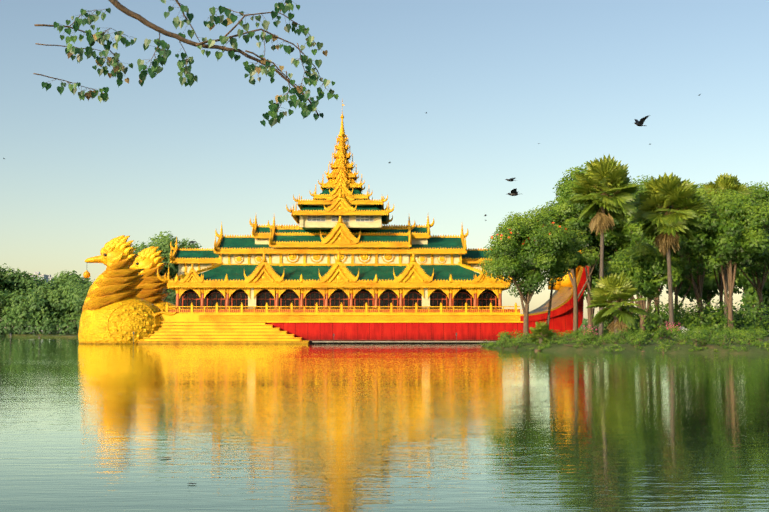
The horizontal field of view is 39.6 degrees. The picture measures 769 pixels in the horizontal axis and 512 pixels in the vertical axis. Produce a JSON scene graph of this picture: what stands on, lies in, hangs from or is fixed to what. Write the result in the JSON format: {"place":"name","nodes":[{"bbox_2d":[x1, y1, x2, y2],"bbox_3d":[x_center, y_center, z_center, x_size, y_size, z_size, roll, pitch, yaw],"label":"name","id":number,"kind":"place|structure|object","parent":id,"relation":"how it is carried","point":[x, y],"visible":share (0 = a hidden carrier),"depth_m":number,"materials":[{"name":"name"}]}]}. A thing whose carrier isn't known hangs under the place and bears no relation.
{"place":"outdoors","nodes":[
{"label":"outdoors","id":0,"kind":"place"},
{"bbox_2d":[33,0,338,126],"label":"branch","id":1,"kind":"object","parent":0,"point":[100,37],"visible":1,"depth_m":9.63,"materials":[{"name":"green plant"}]},
{"bbox_2d":[0,336,768,511],"bbox_3d":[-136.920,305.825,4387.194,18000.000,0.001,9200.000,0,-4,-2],"label":"water","id":2,"kind":"structure","parent":0,"point":[383,427],"depth_m":22.75,"materials":[{"name":"green liquid"}]},
{"bbox_2d":[138,250,588,343],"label":"barge hull","id":3,"kind":"object","parent":2,"relation":"in","point":[298,328],"visible":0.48,"depth_m":164.44,"materials":[{"name":"red paint"}]},
{"bbox_2d":[78,235,176,343],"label":"karaweik birds","id":4,"kind":"object","parent":3,"relation":"attached to","point":[123,301],"visible":0.69,"depth_m":163.79},
{"bbox_2d":[157,215,519,313],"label":"palace building","id":5,"kind":"structure","parent":3,"relation":"on","point":[340,268],"depth_m":167.48,"materials":[{"name":"gold metal"}]},
{"bbox_2d":[286,100,393,229],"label":"tiered spire","id":6,"kind":"structure","parent":5,"relation":"on","point":[348,201],"depth_m":172.44,"materials":[{"name":"gold metal"}]},
{"bbox_2d":[0,0,768,328],"label":"sky","id":7,"kind":"structure","parent":0,"point":[530,92],"materials":[{"name":"blue"}]},
{"bbox_2d":[1,330,768,353],"bbox_3d":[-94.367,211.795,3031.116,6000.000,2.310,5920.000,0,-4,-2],"label":"land","id":8,"kind":"structure","parent":0,"point":[648,348],"depth_m":100.39,"materials":[{"name":"green plant"}]},
{"bbox_2d":[25,272,53,327],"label":"buildings","id":9,"kind":"structure","parent":8,"relation":"on","point":[46,277],"depth_m":1295.07,"materials":[{"name":"grey"}]},
{"bbox_2d":[9,331,456,346],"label":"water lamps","id":10,"kind":"object","parent":8,"relation":"on","point":[133,338],"visible":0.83,"depth_m":156.38,"materials":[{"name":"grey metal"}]},
{"bbox_2d":[0,231,768,337],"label":"trees","id":11,"kind":"object","parent":8,"relation":"on","point":[29,302],"visible":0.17,"depth_m":349.28,"materials":[{"name":"green plant"}]},
{"bbox_2d":[478,207,579,335],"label":"tree","id":12,"kind":"object","parent":8,"relation":"on","point":[523,248],"visible":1,"depth_m":122.61,"materials":[{"name":"green plant"}]},
{"bbox_2d":[527,321,555,343],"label":"bush","id":13,"kind":"object","parent":8,"relation":"on","point":[541,328],"visible":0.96,"depth_m":111.95,"materials":[{"name":"green plant"}]},
{"bbox_2d":[545,226,599,334],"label":"tree","id":14,"kind":"object","parent":8,"relation":"on","point":[570,246],"visible":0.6,"depth_m":126.30,"materials":[{"name":"green plant"}]},
{"bbox_2d":[533,191,615,338],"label":"tree","id":15,"kind":"object","parent":8,"relation":"on","point":[560,211],"visible":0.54,"depth_m":146.20,"materials":[{"name":"green plant"}]},
{"bbox_2d":[553,161,638,332],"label":"tree","id":16,"kind":"object","parent":8,"relation":"on","point":[564,189],"visible":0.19,"depth_m":150.43,"materials":[{"name":"green plant"}]},
{"bbox_2d":[592,258,610,333],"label":"tree","id":17,"kind":"object","parent":8,"relation":"on","point":[594,272],"visible":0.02,"depth_m":177.05,"materials":[{"name":"green plant"}]},
{"bbox_2d":[567,154,640,337],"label":"palm","id":18,"kind":"object","parent":8,"relation":"on","point":[602,180],"visible":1,"depth_m":121.47,"materials":[{"name":"green plant"}]},
{"bbox_2d":[583,194,642,314],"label":"tree","id":19,"kind":"object","parent":8,"relation":"on","point":[619,245],"visible":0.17,"depth_m":150.65,"materials":[{"name":"green plant"}]},
{"bbox_2d":[586,270,648,342],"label":"palm","id":20,"kind":"object","parent":8,"relation":"on","point":[607,291],"visible":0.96,"depth_m":107.88,"materials":[{"name":"green plant"}]},
{"bbox_2d":[478,337,768,352],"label":"shore cover","id":21,"kind":"object","parent":8,"relation":"on","point":[720,343],"visible":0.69,"depth_m":100.45,"materials":[{"name":"green plant"}]},
{"bbox_2d":[534,321,725,351],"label":"shore clutter","id":22,"kind":"object","parent":8,"relation":"on","point":[641,351],"visible":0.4,"depth_m":118.94,"materials":[{"name":"pink plant"}]},
{"bbox_2d":[497,324,765,352],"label":"shrubs","id":23,"kind":"object","parent":8,"relation":"on","point":[703,334],"visible":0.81,"depth_m":105.33,"materials":[{"name":"green plant"}]},
{"bbox_2d":[631,174,654,316],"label":"tree","id":24,"kind":"object","parent":8,"relation":"on","point":[642,189],"visible":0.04,"depth_m":161.21,"materials":[{"name":"green plant"}]},
{"bbox_2d":[604,242,682,333],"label":"tree","id":25,"kind":"object","parent":8,"relation":"on","point":[648,278],"visible":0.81,"depth_m":131.15,"materials":[{"name":"green plant"}]},
{"bbox_2d":[619,208,694,337],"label":"tree","id":26,"kind":"object","parent":8,"relation":"on","point":[635,228],"visible":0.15,"depth_m":146.02,"materials":[{"name":"green plant"}]},
{"bbox_2d":[629,172,711,329],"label":"palm","id":27,"kind":"object","parent":8,"relation":"on","point":[665,193],"visible":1,"depth_m":126.23,"materials":[{"name":"green plant"}]},
{"bbox_2d":[584,262,768,337],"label":"bushes","id":28,"kind":"object","parent":8,"relation":"on","point":[718,319],"visible":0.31,"depth_m":145.17,"materials":[{"name":"green plant"}]},
{"bbox_2d":[644,183,719,328],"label":"tree","id":29,"kind":"object","parent":8,"relation":"on","point":[687,266],"visible":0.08,"depth_m":140.70,"materials":[{"name":"green plant"}]},
{"bbox_2d":[673,267,711,326],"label":"tree","id":30,"kind":"object","parent":8,"relation":"on","point":[687,283],"visible":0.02,"depth_m":171.21,"materials":[{"name":"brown plant"}]},
{"bbox_2d":[692,265,752,309],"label":"tree","id":31,"kind":"object","parent":8,"relation":"on","point":[720,288],"depth_m":166.28,"materials":[{"name":"brown plant"}]},
{"bbox_2d":[681,188,768,330],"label":"tree","id":32,"kind":"object","parent":8,"relation":"on","point":[732,237],"visible":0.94,"depth_m":127.36,"materials":[{"name":"green plant"}]},
{"bbox_2d":[703,173,755,326],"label":"palm","id":33,"kind":"object","parent":8,"relation":"on","point":[727,181],"visible":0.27,"depth_m":135.39,"materials":[{"name":"green plant"}]},
{"bbox_2d":[739,181,768,327],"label":"tree","id":34,"kind":"object","parent":8,"relation":"on","point":[762,263],"visible":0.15,"depth_m":150.77,"materials":[{"name":"green plant"}]},
{"bbox_2d":[508,188,517,195],"bbox_3d":[5.498,-2.669,45.246,0.710,0.252,1.153,-2,-4,13],"label":"crow","id":35,"kind":"object","parent":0,"point":[514,192],"visible":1,"depth_m":45.18,"materials":[{"name":"black"}]},
{"bbox_2d":[635,115,649,125],"bbox_3d":[11.042,-5.746,45.713,0.761,0.424,0.731,-1,-4,20],"label":"crow","id":36,"kind":"object","parent":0,"point":[640,122],"visible":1,"depth_m":45.53,"materials":[{"name":"black"}]}
]}

